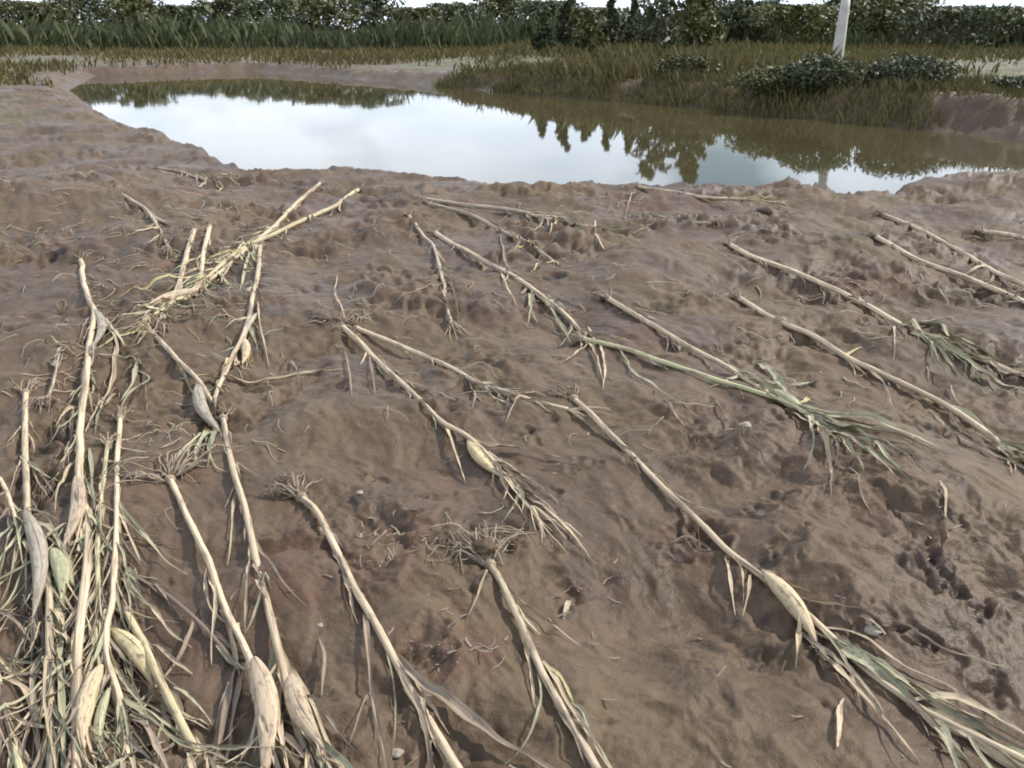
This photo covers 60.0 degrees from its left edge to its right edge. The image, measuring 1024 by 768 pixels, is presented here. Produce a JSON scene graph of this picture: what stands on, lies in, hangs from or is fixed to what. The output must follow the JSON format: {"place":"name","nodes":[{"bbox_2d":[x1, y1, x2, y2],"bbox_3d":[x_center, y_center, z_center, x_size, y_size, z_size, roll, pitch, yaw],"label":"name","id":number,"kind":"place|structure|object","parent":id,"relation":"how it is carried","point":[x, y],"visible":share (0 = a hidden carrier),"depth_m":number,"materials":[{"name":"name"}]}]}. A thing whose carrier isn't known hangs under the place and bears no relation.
{"place":"outdoors","nodes":[
{"label":"outdoors","id":0,"kind":"place"},
{"bbox_2d":[0,47,1023,767],"bbox_3d":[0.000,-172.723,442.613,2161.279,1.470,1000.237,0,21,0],"label":"ground","id":1,"kind":"structure","parent":0,"point":[676,703],"depth_m":2.63,"materials":[{"name":"brown soil"}]},
{"bbox_2d":[0,0,15,22],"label":"tree","id":2,"kind":"object","parent":1,"relation":"on","point":[3,8],"visible":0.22,"depth_m":86.22,"materials":[{"name":"green plant"}]},
{"bbox_2d":[0,0,85,26],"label":"tree","id":3,"kind":"object","parent":1,"relation":"on","point":[17,7],"visible":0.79,"depth_m":72.73,"materials":[{"name":"green plant"}]},
{"bbox_2d":[15,335,83,415],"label":"maize plant","id":4,"kind":"object","parent":1,"relation":"on","point":[47,400],"visible":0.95,"depth_m":2.94,"materials":[{"name":"beige plant"}]},
{"bbox_2d":[39,0,115,25],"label":"tree","id":5,"kind":"object","parent":1,"relation":"on","point":[93,5],"visible":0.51,"depth_m":89.24,"materials":[{"name":"green plant"}]},
{"bbox_2d":[0,476,157,579],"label":"maize plant","id":6,"kind":"object","parent":1,"relation":"on","point":[13,520],"visible":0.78,"depth_m":2.20,"materials":[{"name":"beige plant"}]},
{"bbox_2d":[0,608,178,767],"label":"maize plant","id":7,"kind":"object","parent":1,"relation":"on","point":[13,745],"visible":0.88,"depth_m":1.58,"materials":[{"name":"brown plant"}]},
{"bbox_2d":[0,377,178,767],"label":"maize plant","id":8,"kind":"object","parent":1,"relation":"on","point":[42,558],"visible":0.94,"depth_m":1.90,"materials":[{"name":"brown plant"}]},
{"bbox_2d":[0,248,192,767],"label":"maize plant","id":9,"kind":"object","parent":1,"relation":"on","point":[81,515],"visible":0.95,"depth_m":2.25,"materials":[{"name":"beige plant"}]},
{"bbox_2d":[0,432,260,767],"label":"maize plant","id":10,"kind":"object","parent":1,"relation":"on","point":[88,697],"visible":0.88,"depth_m":1.71,"materials":[{"name":"beige plant"}]},
{"bbox_2d":[96,0,169,27],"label":"tree","id":11,"kind":"object","parent":1,"relation":"on","point":[121,8],"visible":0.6,"depth_m":76.33,"materials":[{"name":"green plant"}]},
{"bbox_2d":[105,741,164,767],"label":"dry leaf strip","id":12,"kind":"object","parent":1,"relation":"on","point":[112,764],"visible":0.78,"depth_m":1.47,"materials":[{"name":"beige plant"}]},
{"bbox_2d":[100,184,181,258],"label":"maize plant","id":13,"kind":"object","parent":1,"relation":"on","point":[155,219],"visible":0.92,"depth_m":5.51,"materials":[{"name":"beige plant"}]},
{"bbox_2d":[0,405,304,767],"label":"maize plant","id":14,"kind":"object","parent":1,"relation":"on","point":[129,645],"visible":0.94,"depth_m":1.79,"materials":[{"name":"beige plant"}]},
{"bbox_2d":[58,562,264,759],"bbox_3d":[-0.689,0.521,1.802,0.382,0.057,0.679,-4,22,-10],"label":"maize plant","id":15,"kind":"object","parent":1,"relation":"on","point":[220,640],"visible":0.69,"depth_m":1.82,"materials":[{"name":"brown plant"}]},
{"bbox_2d":[132,222,211,342],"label":"maize plant","id":16,"kind":"object","parent":1,"relation":"on","point":[178,285],"visible":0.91,"depth_m":4.35,"materials":[{"name":"brown plant"}]},
{"bbox_2d":[155,645,192,673],"bbox_3d":[-0.685,0.550,1.781,0.142,0.015,0.012,17,27,37],"label":"dry leaf strip","id":17,"kind":"object","parent":1,"relation":"on","point":[170,656],"visible":1,"depth_m":1.77,"materials":[{"name":"plant"}]},
{"bbox_2d":[154,3,213,28],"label":"tree","id":18,"kind":"object","parent":1,"relation":"on","point":[185,11],"visible":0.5,"depth_m":80.06,"materials":[{"name":"green plant"}]},
{"bbox_2d":[134,164,245,190],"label":"maize plant","id":19,"kind":"object","parent":1,"relation":"on","point":[182,173],"visible":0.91,"depth_m":7.63,"materials":[{"name":"beige plant"}]},
{"bbox_2d":[85,444,314,767],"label":"maize plant","id":20,"kind":"object","parent":1,"relation":"on","point":[263,692],"visible":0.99,"depth_m":1.72,"materials":[{"name":"brown plant"}]},
{"bbox_2d":[185,219,249,293],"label":"maize plant","id":21,"kind":"object","parent":1,"relation":"on","point":[205,246],"visible":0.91,"depth_m":4.75,"materials":[{"name":"brown plant"}]},
{"bbox_2d":[190,0,249,23],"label":"tree","id":22,"kind":"object","parent":1,"relation":"on","point":[222,7],"visible":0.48,"depth_m":92.91,"materials":[{"name":"green plant"}]},
{"bbox_2d":[80,183,366,346],"bbox_3d":[-1.523,-0.872,5.306,0.743,0.133,4.082,0,21,0],"label":"maize plant","id":23,"kind":"object","parent":1,"relation":"on","point":[187,291],"visible":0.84,"depth_m":4.34,"materials":[{"name":"beige plant"}]},
{"bbox_2d":[119,178,327,307],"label":"maize plant","id":24,"kind":"object","parent":1,"relation":"on","point":[228,265],"visible":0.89,"depth_m":4.70,"materials":[{"name":"yellow plant"}]},
{"bbox_2d":[131,318,340,471],"bbox_3d":[-0.942,-0.043,3.182,0.716,0.099,1.507,-10,24,-24],"label":"maize plant","id":25,"kind":"object","parent":1,"relation":"on","point":[200,391],"visible":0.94,"depth_m":3.00,"materials":[{"name":"beige plant"}]},
{"bbox_2d":[193,236,281,428],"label":"maize plant","id":26,"kind":"object","parent":1,"relation":"on","point":[243,344],"visible":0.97,"depth_m":3.54,"materials":[{"name":"brown plant"}]},
{"bbox_2d":[93,598,417,767],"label":"maize plant","id":27,"kind":"object","parent":1,"relation":"on","point":[171,699],"visible":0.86,"depth_m":1.63,"materials":[{"name":"beige plant"}]},
{"bbox_2d":[231,0,297,24],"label":"tree","id":28,"kind":"object","parent":1,"relation":"on","point":[260,8],"visible":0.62,"depth_m":85.43,"materials":[{"name":"green plant"}]},
{"bbox_2d":[181,402,359,767],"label":"maize plant","id":29,"kind":"object","parent":1,"relation":"on","point":[297,695],"visible":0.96,"depth_m":1.68,"materials":[{"name":"brown plant"}]},
{"bbox_2d":[281,354,299,385],"bbox_3d":[-0.828,-0.065,3.345,0.026,0.046,0.462,-9,23,-21],"label":"dry leaf strip","id":30,"kind":"object","parent":1,"relation":"on","point":[295,365],"visible":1,"depth_m":3.28,"materials":[{"name":"beige plant"}]},
{"bbox_2d":[279,0,361,34],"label":"tree","id":31,"kind":"object","parent":1,"relation":"on","point":[310,11],"visible":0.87,"depth_m":72.99,"materials":[{"name":"green plant"}]},
{"bbox_2d":[319,637,326,695],"bbox_3d":[-0.363,0.536,1.708,0.013,0.015,0.177,-5,22,-12],"label":"dry leaf strip","id":32,"kind":"object","parent":1,"relation":"on","point":[324,664],"visible":1,"depth_m":1.69,"materials":[{"name":"beige plant"}]},
{"bbox_2d":[334,276,344,316],"bbox_3d":[-0.811,-0.415,4.134,0.030,0.021,0.692,-5,22,-12],"label":"dry leaf strip","id":33,"kind":"object","parent":1,"relation":"on","point":[336,295],"visible":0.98,"depth_m":4.13,"materials":[{"name":"plant"}]},
{"bbox_2d":[344,348,352,396],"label":"dry leaf strip","id":34,"kind":"object","parent":1,"relation":"on","point":[350,378],"visible":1,"depth_m":3.18,"materials":[{"name":"beige plant"}]},
{"bbox_2d":[330,0,405,30],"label":"tree","id":35,"kind":"object","parent":1,"relation":"on","point":[373,10],"visible":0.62,"depth_m":89.52,"materials":[{"name":"green plant"}]},
{"bbox_2d":[390,748,403,757],"bbox_3d":[-0.198,0.633,1.520,0.022,0.014,0.023,13,25,30],"label":"stone","id":36,"kind":"object","parent":1,"relation":"on","point":[398,752],"visible":1,"depth_m":1.52,"materials":[{"name":"beige stone"}]},
{"bbox_2d":[246,471,553,767],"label":"maize plant","id":37,"kind":"object","parent":1,"relation":"on","point":[404,668],"visible":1,"depth_m":1.65,"materials":[{"name":"brown plant"}]},
{"bbox_2d":[374,6,446,27],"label":"tree","id":38,"kind":"object","parent":1,"relation":"on","point":[396,12],"visible":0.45,"depth_m":76.59,"materials":[{"name":"green plant"}]},
{"bbox_2d":[390,210,472,339],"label":"maize plant","id":39,"kind":"object","parent":1,"relation":"on","point":[440,270],"visible":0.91,"depth_m":4.50,"materials":[{"name":"beige plant"}]},
{"bbox_2d":[304,308,594,562],"bbox_3d":[-0.300,0.028,3.006,0.342,0.092,2.272,-11,24,-26],"label":"maize plant","id":40,"kind":"object","parent":1,"relation":"on","point":[482,457],"visible":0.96,"depth_m":2.50,"materials":[{"name":"brown plant"}]},
{"bbox_2d":[426,0,487,25],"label":"tree","id":41,"kind":"object","parent":1,"relation":"on","point":[462,7],"visible":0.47,"depth_m":80.06,"materials":[{"name":"green plant"}]},
{"bbox_2d":[317,310,614,433],"bbox_3d":[-0.276,-0.084,3.283,0.344,0.103,1.647,-17,27,-36],"label":"maize plant","id":42,"kind":"object","parent":1,"relation":"on","point":[485,386],"visible":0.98,"depth_m":3.09,"materials":[{"name":"beige plant"}]},
{"bbox_2d":[467,372,475,407],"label":"dry leaf strip","id":43,"kind":"object","parent":1,"relation":"on","point":[472,389],"visible":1,"depth_m":3.00,"materials":[{"name":"beige plant"}]},
{"bbox_2d":[407,197,571,271],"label":"maize plant","id":44,"kind":"object","parent":1,"relation":"on","point":[515,237],"visible":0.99,"depth_m":5.54,"materials":[{"name":"yellow plant"}]},
{"bbox_2d":[467,0,528,23],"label":"tree","id":45,"kind":"object","parent":1,"relation":"on","point":[501,9],"visible":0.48,"depth_m":92.59,"materials":[{"name":"green plant"}]},
{"bbox_2d":[500,234,513,273],"bbox_3d":[-0.036,-0.710,4.928,0.018,0.058,1.191,-2,22,-4],"label":"dry leaf strip","id":46,"kind":"object","parent":1,"relation":"on","point":[504,258],"visible":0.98,"depth_m":4.99,"materials":[{"name":"beige plant"}]},
{"bbox_2d":[0,37,1023,88],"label":"field grass","id":47,"kind":"structure","parent":1,"relation":"on","point":[747,52],"depth_m":33.46,"materials":[{"name":"green plant"}]},
{"bbox_2d":[0,2,1023,50],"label":"undergrowth","id":48,"kind":"object","parent":1,"relation":"on","point":[159,32],"visible":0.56,"depth_m":60.92,"materials":[{"name":"green plant"}]},
{"bbox_2d":[0,165,1023,746],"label":"straw fibres","id":49,"kind":"object","parent":1,"relation":"on","point":[56,325],"visible":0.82,"depth_m":3.91,"materials":[{"name":"beige plant"}]},
{"bbox_2d":[1,172,1023,767],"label":"leaf litter","id":50,"kind":"object","parent":1,"relation":"on","point":[497,562],"visible":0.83,"depth_m":2.02,"materials":[{"name":"brown plant"}]},
{"bbox_2d":[430,519,612,767],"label":"maize plant","id":51,"kind":"object","parent":1,"relation":"on","point":[485,548],"visible":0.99,"depth_m":1.75,"materials":[{"name":"beige plant"}]},
{"bbox_2d":[393,190,667,234],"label":"maize plant","id":52,"kind":"object","parent":1,"relation":"on","point":[541,217],"visible":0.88,"depth_m":6.12,"materials":[{"name":"beige plant"}]},
{"bbox_2d":[414,225,655,379],"bbox_3d":[0.023,-0.488,4.367,0.464,0.097,2.980,-6,22,-16],"label":"maize plant","id":53,"kind":"object","parent":1,"relation":"on","point":[558,306],"visible":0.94,"depth_m":4.01,"materials":[{"name":"brown plant"}]},
{"bbox_2d":[530,9,557,52],"bbox_3d":[1.150,-12.445,31.584,1.026,1.728,1.009,0,21,0],"label":"tree","id":54,"kind":"object","parent":1,"relation":"on","point":[542,36],"visible":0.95,"depth_m":31.46,"materials":[{"name":"green plant"}]},
{"bbox_2d":[503,0,588,22],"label":"tree","id":55,"kind":"object","parent":1,"relation":"on","point":[531,5],"visible":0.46,"depth_m":63.33,"materials":[{"name":"green plant"}]},
{"bbox_2d":[553,0,579,54],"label":"tree","id":56,"kind":"object","parent":1,"relation":"on","point":[563,31],"visible":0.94,"depth_m":31.38,"materials":[{"name":"green plant"}]},
{"bbox_2d":[563,601,570,618],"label":"dry leaf strip","id":57,"kind":"object","parent":1,"relation":"on","point":[567,606],"visible":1,"depth_m":1.91,"materials":[{"name":"plant"}]},
{"bbox_2d":[570,702,590,740],"bbox_3d":[0.125,0.590,1.573,0.012,0.020,0.096,-7,23,-17],"label":"dry leaf strip","id":58,"kind":"object","parent":1,"relation":"on","point":[582,710],"visible":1,"depth_m":1.57,"materials":[{"name":"beige plant"}]},
{"bbox_2d":[571,10,610,52],"bbox_3d":[2.684,-11.695,29.786,1.330,1.612,1.140,13,25,30],"label":"tree","id":59,"kind":"object","parent":1,"relation":"on","point":[589,32],"visible":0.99,"depth_m":29.57,"materials":[{"name":"green plant"}]},
{"bbox_2d":[552,5,630,43],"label":"tree","id":60,"kind":"object","parent":1,"relation":"on","point":[577,12],"visible":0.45,"depth_m":52.52,"materials":[{"name":"green plant"}]},
{"bbox_2d":[594,220,605,249],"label":"dry leaf strip","id":61,"kind":"object","parent":1,"relation":"on","point":[596,233],"visible":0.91,"depth_m":5.41,"materials":[{"name":"plant"}]},
{"bbox_2d":[598,0,622,49],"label":"tree","id":62,"kind":"object","parent":1,"relation":"on","point":[613,22],"visible":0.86,"depth_m":31.31,"materials":[{"name":"green plant"}]},
{"bbox_2d":[625,191,634,218],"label":"dry leaf strip","id":63,"kind":"object","parent":1,"relation":"on","point":[629,202],"visible":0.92,"depth_m":6.51,"materials":[{"name":"beige plant"}]},
{"bbox_2d":[620,0,650,47],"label":"tree","id":64,"kind":"object","parent":1,"relation":"on","point":[628,35],"visible":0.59,"depth_m":30.42,"materials":[{"name":"green plant"}]},
{"bbox_2d":[577,6,718,45],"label":"tree","id":65,"kind":"object","parent":1,"relation":"on","point":[623,24],"visible":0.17,"depth_m":43.85,"materials":[{"name":"green plant"}]},
{"bbox_2d":[630,0,687,56],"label":"tree","id":66,"kind":"object","parent":1,"relation":"on","point":[664,7],"visible":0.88,"depth_m":27.75,"materials":[{"name":"green plant"}]},
{"bbox_2d":[635,208,724,228],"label":"maize plant","id":67,"kind":"object","parent":1,"relation":"on","point":[713,222],"visible":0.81,"depth_m":5.73,"materials":[{"name":"beige plant"}]},
{"bbox_2d":[650,53,719,75],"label":"shrub","id":68,"kind":"object","parent":1,"relation":"on","point":[686,61],"visible":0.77,"depth_m":19.52,"materials":[{"name":"green plant"}]},
{"bbox_2d":[665,397,709,440],"bbox_3d":[0.518,0.102,2.717,0.041,0.040,0.286,-7,23,-17],"label":"dry leaf strip","id":69,"kind":"object","parent":1,"relation":"on","point":[672,407],"visible":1,"depth_m":2.73,"materials":[{"name":"beige plant"}]},
{"bbox_2d":[671,0,726,55],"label":"tree","id":70,"kind":"object","parent":1,"relation":"on","point":[702,30],"visible":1,"depth_m":24.86,"materials":[{"name":"green plant"}]},
{"bbox_2d":[673,0,731,22],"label":"tree","id":71,"kind":"object","parent":1,"relation":"on","point":[712,5],"visible":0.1,"depth_m":60.02,"materials":[{"name":"green plant"}]},
{"bbox_2d":[619,181,813,209],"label":"maize plant","id":72,"kind":"object","parent":1,"relation":"on","point":[755,198],"visible":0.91,"depth_m":6.58,"materials":[{"name":"beige plant"}]},
{"bbox_2d":[583,286,863,425],"bbox_3d":[0.715,-0.158,3.417,0.380,0.090,1.768,-6,22,-15],"label":"maize plant","id":73,"kind":"object","parent":1,"relation":"on","point":[676,341],"visible":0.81,"depth_m":3.23,"materials":[{"name":"beige plant"}]},
{"bbox_2d":[431,55,1023,133],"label":"bank grass","id":74,"kind":"structure","parent":1,"relation":"on","point":[965,83],"depth_m":17.46,"materials":[{"name":"green plant"}]},
{"bbox_2d":[738,421,751,427],"bbox_3d":[0.694,0.123,2.641,0.037,0.022,0.031,-4,22,-10],"label":"stone","id":75,"kind":"object","parent":1,"relation":"on","point":[746,423],"visible":0.55,"depth_m":2.63,"materials":[{"name":"beige stone"}]},
{"bbox_2d":[715,0,789,41],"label":"tree","id":76,"kind":"object","parent":1,"relation":"on","point":[735,8],"visible":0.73,"depth_m":56.32,"materials":[{"name":"green plant"}]},
{"bbox_2d":[558,327,955,510],"bbox_3d":[0.660,0.015,2.964,0.592,0.144,1.664,-14,25,-32],"label":"maize plant","id":77,"kind":"object","parent":1,"relation":"on","point":[832,427],"visible":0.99,"depth_m":2.63,"materials":[{"name":"plant"}]},
{"bbox_2d":[755,206,772,214],"bbox_3d":[1.694,-1.161,5.950,0.124,0.071,0.102,0,21,0],"label":"clod","id":78,"kind":"object","parent":1,"relation":"on","point":[768,210],"visible":0.72,"depth_m":5.91,"materials":[{"name":"soil"}]},
{"bbox_2d":[728,65,820,94],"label":"shrub","id":79,"kind":"object","parent":1,"relation":"on","point":[758,78],"visible":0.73,"depth_m":16.39,"materials":[{"name":"green plant"}]},
{"bbox_2d":[542,383,1023,767],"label":"maize plant","id":80,"kind":"object","parent":1,"relation":"on","point":[792,602],"visible":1,"depth_m":1.72,"materials":[{"name":"brown plant"}]},
{"bbox_2d":[744,2,855,47],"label":"tree","id":81,"kind":"object","parent":1,"relation":"on","point":[789,16],"visible":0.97,"depth_m":49.00,"materials":[{"name":"green plant"}]},
{"bbox_2d":[785,381,815,384],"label":"dry leaf strip","id":82,"kind":"object","parent":1,"relation":"on","point":[798,383],"visible":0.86,"depth_m":3.12,"materials":[{"name":"beige plant"}]},
{"bbox_2d":[783,52,865,92],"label":"shrub","id":83,"kind":"object","parent":1,"relation":"on","point":[806,68],"visible":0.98,"depth_m":15.82,"materials":[{"name":"green plant"}]},
{"bbox_2d":[836,698,844,746],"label":"dry leaf strip","id":84,"kind":"object","parent":1,"relation":"on","point":[839,711],"visible":1,"depth_m":1.55,"materials":[{"name":"plant"}]},
{"bbox_2d":[832,0,849,64],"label":"pole","id":85,"kind":"object","parent":1,"relation":"on","point":[841,31],"visible":0.52,"depth_m":20.34,"materials":[{"name":"concrete"}]},
{"bbox_2d":[811,0,887,33],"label":"tree","id":86,"kind":"object","parent":1,"relation":"on","point":[854,18],"visible":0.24,"depth_m":63.59,"materials":[{"name":"green plant"}]},
{"bbox_2d":[707,236,1023,400],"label":"maize plant","id":87,"kind":"object","parent":1,"relation":"on","point":[917,330],"visible":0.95,"depth_m":3.54,"materials":[{"name":"beige plant"}]},
{"bbox_2d":[714,286,1023,472],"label":"maize plant","id":88,"kind":"object","parent":1,"relation":"on","point":[1014,456],"visible":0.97,"depth_m":3.02,"materials":[{"name":"beige plant"}]},
{"bbox_2d":[860,614,885,634],"bbox_3d":[0.732,0.488,1.804,0.017,0.024,0.060,-15,26,-34],"label":"dry leaf strip","id":89,"kind":"object","parent":1,"relation":"on","point":[871,620],"visible":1,"depth_m":1.80,"materials":[{"name":"beige plant"}]},
{"bbox_2d":[864,625,882,636],"bbox_3d":[0.733,0.500,1.798,0.035,0.020,0.027,9,23,22],"label":"stone","id":90,"kind":"object","parent":1,"relation":"on","point":[873,630],"visible":1,"depth_m":1.79,"materials":[{"name":"grey stone"}]},
{"bbox_2d":[852,0,949,44],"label":"tree","id":91,"kind":"object","parent":1,"relation":"on","point":[877,16],"visible":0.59,"depth_m":53.49,"materials":[{"name":"green plant"}]},
{"bbox_2d":[859,51,960,85],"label":"shrub","id":92,"kind":"object","parent":1,"relation":"on","point":[930,67],"visible":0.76,"depth_m":15.37,"materials":[{"name":"green plant"}]},
{"bbox_2d":[860,206,1023,294],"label":"maize plant","id":93,"kind":"object","parent":1,"relation":"on","point":[1003,276],"visible":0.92,"depth_m":5.14,"materials":[{"name":"brown plant"}]},
{"bbox_2d":[862,225,1023,303],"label":"maize plant","id":94,"kind":"object","parent":1,"relation":"on","point":[936,267],"visible":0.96,"depth_m":4.61,"materials":[{"name":"beige plant"}]},
{"bbox_2d":[940,480,947,516],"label":"dry leaf strip","id":95,"kind":"object","parent":1,"relation":"on","point":[945,489],"visible":1,"depth_m":2.20,"materials":[{"name":"plant"}]},
{"bbox_2d":[885,1,1023,51],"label":"tree","id":96,"kind":"object","parent":1,"relation":"on","point":[964,16],"visible":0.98,"depth_m":43.83,"materials":[{"name":"green plant"}]},
{"bbox_2d":[948,222,1023,238],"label":"maize plant","id":97,"kind":"object","parent":1,"relation":"on","point":[993,232],"visible":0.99,"depth_m":5.59,"materials":[{"name":"beige plant"}]},
{"bbox_2d":[966,5,1023,44],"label":"tree","id":98,"kind":"object","parent":1,"relation":"on","point":[1009,27],"visible":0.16,"depth_m":60.21,"materials":[{"name":"green plant"}]},
{"bbox_2d":[984,74,1023,89],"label":"shrub","id":99,"kind":"object","parent":1,"relation":"on","point":[1005,81],"visible":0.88,"depth_m":14.72,"materials":[{"name":"green plant"}]},
{"bbox_2d":[1009,9,1023,38],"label":"tree","id":100,"kind":"object","parent":1,"relation":"on","point":[1019,22],"visible":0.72,"depth_m":57.47,"materials":[{"name":"green plant"}]},
{"bbox_2d":[3,0,1023,28],"label":"sky","id":101,"kind":"structure","parent":0,"point":[413,3],"materials":[{"name":"white"}]},
{"bbox_2d":[69,71,1023,193],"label":"pond water","id":102,"kind":"structure","parent":0,"point":[247,120],"depth_m":12.86,"materials":[{"name":"brown liquid"}]}
]}

